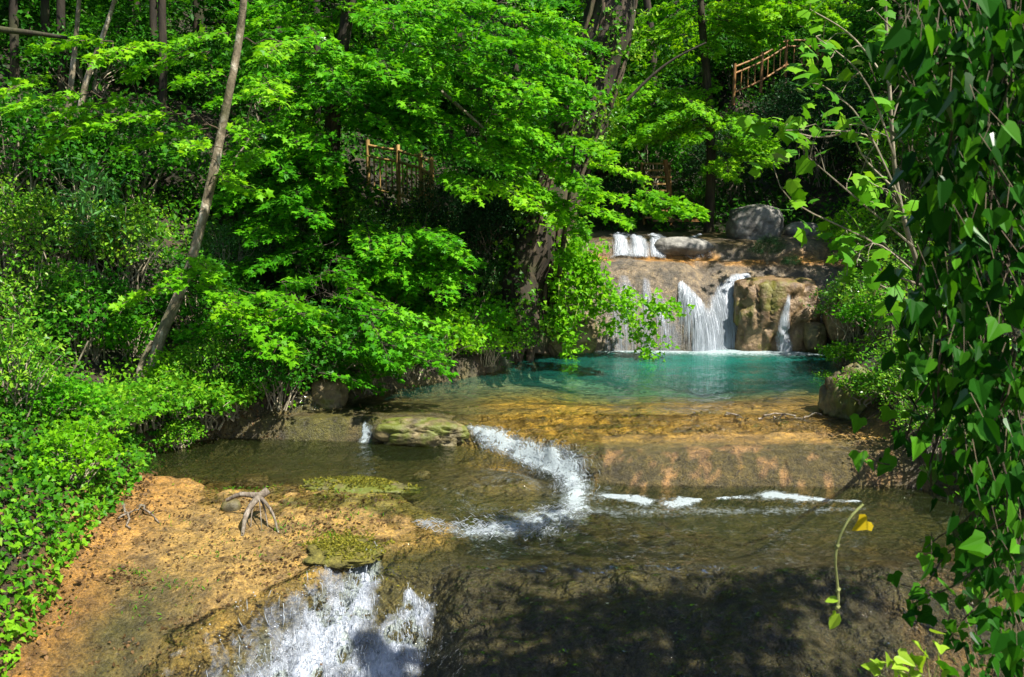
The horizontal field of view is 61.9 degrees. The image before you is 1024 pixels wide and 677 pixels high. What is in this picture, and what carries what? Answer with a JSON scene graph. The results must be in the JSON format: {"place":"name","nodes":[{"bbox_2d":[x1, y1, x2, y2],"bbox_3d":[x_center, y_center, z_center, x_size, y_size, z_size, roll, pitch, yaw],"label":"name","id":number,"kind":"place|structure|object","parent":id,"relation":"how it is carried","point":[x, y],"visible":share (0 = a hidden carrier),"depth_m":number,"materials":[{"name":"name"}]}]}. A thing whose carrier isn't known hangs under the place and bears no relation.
{"place":"outdoors","nodes":[
{"label":"outdoors","id":0,"kind":"place"},
{"bbox_2d":[0,0,1023,676],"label":"ground","id":1,"kind":"structure","parent":0,"point":[814,458],"depth_m":8.69,"materials":[{"name":"stone"}]},
{"bbox_2d":[9,0,18,87],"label":"slender tree","id":2,"kind":"object","parent":1,"relation":"on","point":[13,23],"visible":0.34,"depth_m":15.77,"materials":[{"name":"brown plant"}]},
{"bbox_2d":[0,173,79,280],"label":"shrub","id":3,"kind":"object","parent":1,"relation":"on","point":[3,205],"visible":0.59,"depth_m":12.27,"materials":[{"name":"green plant"}]},
{"bbox_2d":[0,308,90,419],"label":"shrub","id":4,"kind":"object","parent":1,"relation":"on","point":[13,348],"visible":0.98,"depth_m":8.18,"materials":[{"name":"green plant"}]},
{"bbox_2d":[0,0,102,37],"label":"understorey shrub","id":5,"kind":"object","parent":1,"relation":"on","point":[36,4],"visible":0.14,"depth_m":18.69,"materials":[{"name":"green plant"}]},
{"bbox_2d":[0,243,106,345],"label":"shrub","id":6,"kind":"object","parent":1,"relation":"on","point":[34,297],"visible":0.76,"depth_m":11.41,"materials":[{"name":"green plant"}]},
{"bbox_2d":[0,77,111,204],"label":"shrub","id":7,"kind":"object","parent":1,"relation":"on","point":[17,120],"visible":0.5,"depth_m":13.19,"materials":[{"name":"green plant"}]},
{"bbox_2d":[0,180,126,284],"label":"shrub","id":8,"kind":"object","parent":1,"relation":"on","point":[46,206],"visible":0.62,"depth_m":12.35,"materials":[{"name":"green plant"}]},
{"bbox_2d":[12,367,116,425],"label":"shrub","id":9,"kind":"object","parent":1,"relation":"on","point":[82,387],"visible":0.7,"depth_m":8.51,"materials":[{"name":"green plant"}]},
{"bbox_2d":[0,122,150,211],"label":"shrub","id":10,"kind":"object","parent":1,"relation":"on","point":[42,167],"visible":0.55,"depth_m":13.34,"materials":[{"name":"green plant"}]},
{"bbox_2d":[0,11,156,99],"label":"understorey shrub","id":11,"kind":"object","parent":1,"relation":"on","point":[85,31],"visible":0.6,"depth_m":16.10,"materials":[{"name":"green plant"}]},
{"bbox_2d":[21,415,136,488],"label":"shrub","id":12,"kind":"object","parent":1,"relation":"on","point":[87,445],"visible":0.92,"depth_m":7.96,"materials":[{"name":"green leaf"},{"name":"twig bark"}]},
{"bbox_2d":[9,264,154,364],"bbox_3d":[-5.910,-0.314,11.666,1.846,1.428,1.809,-3,10,-17],"label":"shrub","id":13,"kind":"object","parent":1,"relation":"on","point":[85,321],"visible":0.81,"depth_m":11.56,"materials":[{"name":"green plant"}]},
{"bbox_2d":[18,157,153,290],"bbox_3d":[-6.283,-1.682,12.743,1.623,2.046,1.483,3,10,16],"label":"shrub","id":14,"kind":"object","parent":1,"relation":"on","point":[82,194],"visible":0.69,"depth_m":12.58,"materials":[{"name":"green plant"}]},
{"bbox_2d":[0,335,202,676],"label":"ivy ground cover","id":15,"kind":"object","parent":1,"relation":"on","point":[50,524],"visible":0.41,"depth_m":7.57,"materials":[{"name":"green plant"}]},
{"bbox_2d":[38,384,164,451],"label":"shrub","id":16,"kind":"object","parent":1,"relation":"on","point":[118,410],"visible":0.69,"depth_m":8.76,"materials":[{"name":"green plant"}]},
{"bbox_2d":[50,0,170,83],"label":"understorey shrub","id":17,"kind":"object","parent":1,"relation":"on","point":[122,14],"visible":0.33,"depth_m":17.33,"materials":[{"name":"green plant"}]},
{"bbox_2d":[57,195,191,295],"bbox_3d":[-5.868,-1.385,12.964,1.963,1.568,1.760,-7,12,-38],"label":"shrub","id":18,"kind":"object","parent":1,"relation":"on","point":[129,229],"visible":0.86,"depth_m":12.78,"materials":[{"name":"green plant"}]},
{"bbox_2d":[67,304,183,363],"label":"shrub","id":19,"kind":"object","parent":1,"relation":"on","point":[116,342],"visible":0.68,"depth_m":11.91,"materials":[{"name":"green plant"}]},
{"bbox_2d":[0,0,256,104],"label":"tree leaves","id":20,"kind":"object","parent":1,"relation":"on","point":[178,67],"visible":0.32,"depth_m":17.42,"materials":[{"name":"green plant"}]},
{"bbox_2d":[56,93,210,211],"bbox_3d":[-6.417,-3.140,14.558,2.554,2.016,2.606,-2,9,-13],"label":"shrub","id":21,"kind":"object","parent":1,"relation":"on","point":[132,129],"visible":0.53,"depth_m":14.35,"materials":[{"name":"green plant"}]},
{"bbox_2d":[0,369,266,674],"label":"bank litter","id":22,"kind":"object","parent":1,"relation":"on","point":[27,664],"visible":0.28,"depth_m":7.57,"materials":[{"name":"brown plant"}]},
{"bbox_2d":[97,377,193,432],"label":"shrub","id":23,"kind":"object","parent":1,"relation":"on","point":[128,387],"visible":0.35,"depth_m":10.08,"materials":[{"name":"green plant"}]},
{"bbox_2d":[158,0,166,120],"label":"slender tree","id":24,"kind":"object","parent":1,"relation":"on","point":[162,37],"visible":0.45,"depth_m":16.46,"materials":[{"name":"brown plant"}]},
{"bbox_2d":[138,344,207,383],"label":"shrub","id":25,"kind":"object","parent":1,"relation":"on","point":[155,370],"visible":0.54,"depth_m":11.23,"materials":[{"name":"green plant"}]},
{"bbox_2d":[0,0,353,383],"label":"leaning tree","id":26,"kind":"object","parent":1,"relation":"on","point":[192,266],"visible":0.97,"depth_m":10.76,"materials":[{"name":"green maple leaf"},{"name":"bark"},{"name":"pale bark"}]},
{"bbox_2d":[153,415,213,453],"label":"shrub","id":27,"kind":"object","parent":1,"relation":"on","point":[177,429],"visible":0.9,"depth_m":10.58,"materials":[{"name":"green plant"}]},
{"bbox_2d":[125,364,242,424],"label":"shrub","id":28,"kind":"object","parent":1,"relation":"on","point":[197,388],"visible":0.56,"depth_m":10.71,"materials":[{"name":"green plant"}]},
{"bbox_2d":[136,246,258,348],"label":"shrub","id":29,"kind":"object","parent":1,"relation":"on","point":[182,313],"visible":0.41,"depth_m":12.56,"materials":[{"name":"green plant"}]},
{"bbox_2d":[160,330,252,381],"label":"shrub","id":30,"kind":"object","parent":1,"relation":"on","point":[216,342],"visible":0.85,"depth_m":11.14,"materials":[{"name":"green plant"}]},
{"bbox_2d":[90,0,325,48],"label":"tree leaves","id":31,"kind":"object","parent":1,"relation":"on","point":[201,23],"visible":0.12,"depth_m":22.66,"materials":[{"name":"green plant"}]},
{"bbox_2d":[174,379,254,430],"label":"shrub","id":32,"kind":"object","parent":1,"relation":"on","point":[200,415],"visible":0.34,"depth_m":10.91,"materials":[{"name":"green plant"}]},
{"bbox_2d":[176,216,275,286],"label":"shrub","id":33,"kind":"object","parent":1,"relation":"on","point":[228,241],"visible":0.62,"depth_m":13.56,"materials":[{"name":"green plant"}]},
{"bbox_2d":[1,325,454,676],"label":"leaf litter","id":34,"kind":"object","parent":1,"relation":"on","point":[138,643],"visible":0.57,"depth_m":7.98,"materials":[{"name":"plant"}]},
{"bbox_2d":[185,373,277,421],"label":"shrub","id":35,"kind":"object","parent":1,"relation":"on","point":[222,398],"visible":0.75,"depth_m":10.88,"materials":[{"name":"green plant"}]},
{"bbox_2d":[179,274,288,359],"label":"shrub","id":36,"kind":"object","parent":1,"relation":"on","point":[199,318],"visible":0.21,"depth_m":12.53,"materials":[{"name":"green plant"}]},
{"bbox_2d":[77,486,400,640],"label":"slab litter","id":37,"kind":"object","parent":1,"relation":"on","point":[237,573],"visible":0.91,"depth_m":7.73,"materials":[{"name":"brown plant"}]},
{"bbox_2d":[174,140,317,231],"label":"shrub","id":38,"kind":"object","parent":1,"relation":"on","point":[258,175],"visible":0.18,"depth_m":15.13,"materials":[{"name":"green plant"}]},
{"bbox_2d":[0,71,495,447],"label":"herb layer","id":39,"kind":"object","parent":1,"relation":"on","point":[108,376],"visible":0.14,"depth_m":13.15,"materials":[{"name":"green plant"}]},
{"bbox_2d":[225,487,278,535],"bbox_3d":[-2.506,1.660,8.209,0.410,0.348,0.552,-4,10,-25],"label":"tree root","id":40,"kind":"object","parent":1,"relation":"on","point":[257,497],"visible":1,"depth_m":8.26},
{"bbox_2d":[195,25,326,124],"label":"understorey shrub","id":41,"kind":"object","parent":1,"relation":"on","point":[240,71],"visible":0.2,"depth_m":17.12,"materials":[{"name":"green plant"}]},
{"bbox_2d":[221,332,325,410],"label":"shrub","id":42,"kind":"object","parent":1,"relation":"on","point":[280,376],"visible":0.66,"depth_m":11.02,"materials":[{"name":"green plant"}]},
{"bbox_2d":[0,0,582,379],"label":"forest undergrowth","id":43,"kind":"object","parent":1,"relation":"on","point":[353,139],"visible":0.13,"depth_m":16.75,"materials":[{"name":"green plant"}]},
{"bbox_2d":[158,253,458,396],"bbox_3d":[-2.726,-0.223,12.238,4.044,1.972,3.748,0,9,0],"label":"young maple","id":44,"kind":"object","parent":1,"relation":"on","point":[384,335],"visible":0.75,"depth_m":11.45,"materials":[{"name":"green plant"}]},
{"bbox_2d":[198,541,436,676],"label":"cascade","id":45,"kind":"object","parent":1,"relation":"on","point":[320,636],"visible":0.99,"depth_m":6.96,"materials":[{"name":"liquid"}]},
{"bbox_2d":[255,139,382,248],"bbox_3d":[-3.770,-2.642,15.616,2.606,2.016,2.554,1,9,8],"label":"shrub","id":46,"kind":"object","parent":1,"relation":"on","point":[354,176],"visible":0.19,"depth_m":15.42,"materials":[{"name":"green plant"}]},
{"bbox_2d":[263,298,384,381],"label":"shrub","id":47,"kind":"object","parent":1,"relation":"on","point":[353,324],"visible":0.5,"depth_m":11.40,"materials":[{"name":"green plant"}]},
{"bbox_2d":[260,212,396,319],"bbox_3d":[-3.001,-1.177,14.222,2.341,1.848,2.389,-4,10,-22],"label":"shrub","id":48,"kind":"object","parent":1,"relation":"on","point":[314,256],"visible":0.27,"depth_m":13.76,"materials":[{"name":"green plant"}]},
{"bbox_2d":[311,374,347,409],"bbox_3d":[-2.508,0.777,11.802,0.494,0.578,0.581,0,9,0],"label":"rock","id":49,"kind":"object","parent":1,"relation":"on","point":[328,393],"visible":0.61,"depth_m":11.55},
{"bbox_2d":[294,183,394,256],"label":"shrub","id":50,"kind":"object","parent":1,"relation":"on","point":[356,203],"visible":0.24,"depth_m":15.24,"materials":[{"name":"green plant"}]},
{"bbox_2d":[254,515,436,614],"bbox_3d":[-1.542,2.054,7.696,1.455,0.478,1.309,3,10,18],"label":"mossy rock","id":51,"kind":"object","parent":1,"relation":"on","point":[347,551],"visible":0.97,"depth_m":7.60,"materials":[{"name":"green stone"}]},
{"bbox_2d":[269,474,426,501],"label":"moss","id":52,"kind":"object","parent":1,"relation":"on","point":[361,484],"visible":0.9,"depth_m":9.14,"materials":[{"name":"green plant"}]},
{"bbox_2d":[288,0,508,140],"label":"tree leaves","id":53,"kind":"object","parent":1,"relation":"on","point":[449,107],"visible":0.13,"depth_m":20.82,"materials":[{"name":"green plant"}]},
{"bbox_2d":[365,139,434,227],"bbox_3d":[-2.161,-3.037,16.615,1.847,1.709,0.185,7,12,38],"label":"railing","id":54,"kind":"object","parent":1,"relation":"on","point":[421,158],"visible":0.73,"depth_m":16.63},
{"bbox_2d":[190,0,612,314],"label":"maple tree","id":55,"kind":"object","parent":1,"relation":"on","point":[412,98],"visible":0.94,"depth_m":13.07,"materials":[{"name":"green plant"}]},
{"bbox_2d":[372,416,469,448],"bbox_3d":[-1.158,1.203,10.956,1.252,0.380,0.598,0,9,0],"label":"rock","id":56,"kind":"object","parent":1,"relation":"on","point":[421,431],"visible":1,"depth_m":10.75,"materials":[{"name":"stone"}]},
{"bbox_2d":[380,164,504,260],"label":"shrub","id":57,"kind":"object","parent":1,"relation":"on","point":[434,198],"visible":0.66,"depth_m":15.58,"materials":[{"name":"green plant"}]},
{"bbox_2d":[409,303,487,370],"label":"shrub","id":58,"kind":"object","parent":1,"relation":"on","point":[460,329],"visible":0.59,"depth_m":13.21,"materials":[{"name":"green plant"}]},
{"bbox_2d":[418,289,528,353],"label":"shrub","id":59,"kind":"object","parent":1,"relation":"on","point":[475,310],"visible":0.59,"depth_m":14.11,"materials":[{"name":"green plant"}]},
{"bbox_2d":[427,169,528,272],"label":"shrub","id":60,"kind":"object","parent":1,"relation":"on","point":[501,222],"visible":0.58,"depth_m":15.75,"materials":[{"name":"green plant"}]},
{"bbox_2d":[453,319,523,366],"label":"shrub","id":61,"kind":"object","parent":1,"relation":"on","point":[500,342],"visible":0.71,"depth_m":13.91,"materials":[{"name":"green plant"}]},
{"bbox_2d":[414,0,652,179],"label":"tree leaves","id":62,"kind":"object","parent":1,"relation":"on","point":[514,67],"visible":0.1,"depth_m":20.66,"materials":[{"name":"green plant"}]},
{"bbox_2d":[454,0,658,382],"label":"plane tree","id":63,"kind":"object","parent":1,"relation":"on","point":[608,25],"visible":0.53,"depth_m":15.31,"materials":[{"name":"green plant"}]},
{"bbox_2d":[543,234,694,373],"bbox_3d":[1.886,-0.665,15.498,2.831,2.475,1.420,0,9,0],"label":"trailing vine","id":64,"kind":"object","parent":63,"relation":"hanging from","point":[584,277],"visible":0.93,"depth_m":15.24,"materials":[{"name":"green leaf"},{"name":"vine stem bark"}]},
{"bbox_2d":[535,309,599,357],"bbox_3d":[0.966,-0.100,16.079,1.407,0.918,0.988,0,9,0],"label":"boulder","id":65,"kind":"object","parent":1,"relation":"on","point":[591,332],"visible":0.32,"depth_m":15.77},
{"bbox_2d":[435,131,710,307],"bbox_3d":[0.889,-1.509,14.081,4.117,3.697,3.500,0,9,0],"label":"understorey maple","id":66,"kind":"object","parent":1,"relation":"on","point":[563,216],"visible":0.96,"depth_m":13.00,"materials":[{"name":"green leaf"},{"name":"dark bark"}]},
{"bbox_2d":[479,0,692,118],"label":"tree leaves","id":67,"kind":"object","parent":1,"relation":"on","point":[639,5],"visible":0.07,"depth_m":24.43,"materials":[{"name":"green plant"}]},
{"bbox_2d":[598,106,696,191],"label":"understorey shrub","id":68,"kind":"object","parent":1,"relation":"on","point":[668,149],"visible":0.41,"depth_m":21.65,"materials":[{"name":"green plant"}]},
{"bbox_2d":[612,232,710,258],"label":"waterfall","id":69,"kind":"structure","parent":1,"relation":"on","point":[639,247],"depth_m":17.53,"materials":[{"name":"liquid"}]},
{"bbox_2d":[565,0,771,178],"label":"tree leaves","id":70,"kind":"object","parent":1,"relation":"on","point":[648,5],"visible":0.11,"depth_m":23.14,"materials":[{"name":"green plant"}]},
{"bbox_2d":[655,237,713,255],"bbox_3d":[3.534,-1.887,17.613,1.282,0.432,0.751,0,9,0],"label":"boulder","id":71,"kind":"object","parent":1,"relation":"on","point":[683,246],"visible":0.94,"depth_m":17.37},
{"bbox_2d":[678,273,749,394],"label":"waterfall","id":72,"kind":"structure","parent":1,"relation":"on","point":[714,330],"depth_m":16.19,"materials":[{"name":"liquid"}]},
{"bbox_2d":[672,126,774,203],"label":"shrub","id":73,"kind":"object","parent":1,"relation":"on","point":[697,159],"visible":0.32,"depth_m":21.63,"materials":[{"name":"green plant"}]},
{"bbox_2d":[637,0,824,118],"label":"tree leaves","id":74,"kind":"object","parent":1,"relation":"on","point":[676,82],"visible":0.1,"depth_m":27.13,"materials":[{"name":"green plant"}]},
{"bbox_2d":[602,0,860,232],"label":"hillside maple","id":75,"kind":"object","parent":1,"relation":"on","point":[765,16],"visible":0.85,"depth_m":18.07,"materials":[{"name":"green leaf"},{"name":"dark bark"}]},
{"bbox_2d":[710,38,780,94],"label":"understorey shrub","id":76,"kind":"object","parent":1,"relation":"on","point":[751,52],"visible":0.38,"depth_m":27.73,"materials":[{"name":"green plant"}]},
{"bbox_2d":[725,204,783,239],"bbox_3d":[5.239,-2.407,18.440,1.257,0.993,1.039,0,9,0],"label":"boulder","id":77,"kind":"object","parent":1,"relation":"on","point":[749,222],"visible":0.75,"depth_m":18.00,"materials":[{"name":"stone"}]},
{"bbox_2d":[681,0,829,96],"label":"distant tree","id":78,"kind":"object","parent":1,"relation":"on","point":[738,46],"visible":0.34,"depth_m":27.38,"materials":[{"name":"green plant"}]},
{"bbox_2d":[510,0,1023,232],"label":"slope undergrowth","id":79,"kind":"object","parent":1,"relation":"on","point":[752,199],"visible":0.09,"depth_m":21.48,"materials":[{"name":"green plant"}]},
{"bbox_2d":[732,36,819,104],"bbox_3d":[7.628,-7.804,24.896,3.231,2.119,0.366,-5,10,-26],"label":"stair rail","id":80,"kind":"object","parent":1,"relation":"on","point":[761,63],"visible":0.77,"depth_m":24.70,"materials":[{"name":"brown wood"}]},
{"bbox_2d":[733,275,820,354],"bbox_3d":[5.027,-0.455,16.481,1.642,1.546,1.297,0,9,0],"label":"boulder","id":81,"kind":"object","parent":1,"relation":"on","point":[759,304],"visible":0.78,"depth_m":15.93,"materials":[{"name":"brown stone"}]},
{"bbox_2d":[742,60,881,186],"bbox_3d":[7.527,-5.258,21.035,3.915,3.034,3.958,2,9,11],"label":"shrub","id":82,"kind":"object","parent":1,"relation":"on","point":[800,100],"visible":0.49,"depth_m":20.78,"materials":[{"name":"green plant"}]},
{"bbox_2d":[814,339,857,369],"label":"shrub","id":83,"kind":"object","parent":1,"relation":"on","point":[830,351],"visible":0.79,"depth_m":14.51,"materials":[{"name":"green plant"}]},
{"bbox_2d":[771,0,908,119],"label":"tree leaves","id":84,"kind":"object","parent":1,"relation":"on","point":[861,24],"visible":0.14,"depth_m":22.44,"materials":[{"name":"green plant"}]},
{"bbox_2d":[735,0,948,372],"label":"twiggy sapling","id":85,"kind":"object","parent":1,"relation":"on","point":[847,247],"visible":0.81,"depth_m":6.37,"materials":[{"name":"green plant"}]},
{"bbox_2d":[803,266,882,344],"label":"shrub","id":86,"kind":"object","parent":1,"relation":"on","point":[856,285],"visible":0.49,"depth_m":15.17,"materials":[{"name":"green plant"}]},
{"bbox_2d":[817,362,879,420],"bbox_3d":[4.597,0.891,11.490,0.866,1.161,0.800,0,9,0],"label":"boulder","id":87,"kind":"object","parent":1,"relation":"on","point":[834,401],"visible":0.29,"depth_m":11.27,"materials":[{"name":"stone"}]},
{"bbox_2d":[833,366,902,406],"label":"shrub","id":88,"kind":"object","parent":87,"relation":"on","point":[857,381],"visible":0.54,"depth_m":11.01,"materials":[{"name":"green plant"}]},
{"bbox_2d":[813,203,896,256],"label":"shrub","id":89,"kind":"object","parent":1,"relation":"on","point":[847,225],"visible":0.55,"depth_m":17.19,"materials":[{"name":"green plant"}]},
{"bbox_2d":[832,286,897,341],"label":"shrub","id":90,"kind":"object","parent":1,"relation":"on","point":[854,309],"visible":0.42,"depth_m":14.30,"materials":[{"name":"green plant"}]},
{"bbox_2d":[814,95,925,178],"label":"shrub","id":91,"kind":"object","parent":1,"relation":"on","point":[850,145],"visible":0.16,"depth_m":20.18,"materials":[{"name":"green plant"}]},
{"bbox_2d":[830,208,946,286],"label":"shrub","id":92,"kind":"object","parent":1,"relation":"on","point":[901,246],"visible":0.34,"depth_m":15.95,"materials":[{"name":"green plant"}]},
{"bbox_2d":[839,243,947,344],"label":"shrub","id":93,"kind":"object","parent":1,"relation":"on","point":[907,275],"visible":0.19,"depth_m":13.41,"materials":[{"name":"green plant"}]},
{"bbox_2d":[843,117,950,212],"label":"shrub","id":94,"kind":"object","parent":1,"relation":"on","point":[904,186],"visible":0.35,"depth_m":17.96,"materials":[{"name":"green plant"}]},
{"bbox_2d":[850,347,951,425],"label":"shrub","id":95,"kind":"object","parent":1,"relation":"on","point":[895,366],"visible":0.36,"depth_m":10.26,"materials":[{"name":"green plant"}]},
{"bbox_2d":[806,0,1022,151],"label":"tree leaves","id":96,"kind":"object","parent":1,"relation":"on","point":[820,95],"visible":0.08,"depth_m":18.46,"materials":[{"name":"green plant"}]},
{"bbox_2d":[817,20,1023,277],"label":"tree leaves","id":97,"kind":"object","parent":1,"relation":"on","point":[874,120],"visible":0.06,"depth_m":15.44,"materials":[{"name":"green plant"}]},
{"bbox_2d":[824,178,1023,506],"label":"bank herbs","id":98,"kind":"object","parent":1,"relation":"on","point":[868,344],"visible":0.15,"depth_m":13.68,"materials":[{"name":"green plant"}]},
{"bbox_2d":[878,382,974,453],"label":"shrub","id":99,"kind":"object","parent":1,"relation":"on","point":[918,424],"visible":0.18,"depth_m":9.50,"materials":[{"name":"green plant"}]},
{"bbox_2d":[848,0,1023,676],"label":"ivy clad tree","id":100,"kind":"object","parent":1,"relation":"on","point":[960,63],"visible":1,"depth_m":2.62,"materials":[{"name":"green plant"}]},
{"bbox_2d":[861,629,950,676],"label":"ivy shoot","id":101,"kind":"object","parent":100,"relation":"attached to","point":[898,667],"visible":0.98,"depth_m":2.69,"materials":[{"name":"green plant"}]},
{"bbox_2d":[138,381,1023,676],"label":"stream water","id":102,"kind":"structure","parent":0,"point":[552,453],"depth_m":9.01,"materials":[{"name":"liquid"}]},
{"bbox_2d":[412,503,591,540],"bbox_3d":[0.069,1.778,8.423,2.025,0.223,0.796,-6,11,-35],"label":"eddy foam","id":103,"kind":"object","parent":102,"relation":"on","point":[486,524],"visible":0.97,"depth_m":8.32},
{"bbox_2d":[467,425,599,498],"bbox_3d":[0.338,1.403,10.315,0.876,0.364,2.329,-6,11,-31],"label":"rapid foam","id":104,"kind":"object","parent":102,"relation":"on","point":[565,478],"visible":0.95,"depth_m":10.19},
{"bbox_2d":[272,327,1019,414],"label":"pool water","id":105,"kind":"structure","parent":0,"point":[731,351],"depth_m":13.19,"materials":[{"name":"liquid"}]},
{"bbox_2d":[825,503,872,628],"bbox_3d":[1.084,0.738,2.754,0.135,0.432,0.038,0,9,0],"label":"ivy tendril","id":106,"kind":"object","parent":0,"point":[862,523],"visible":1,"depth_m":2.74,"materials":[{"name":"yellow plant"}]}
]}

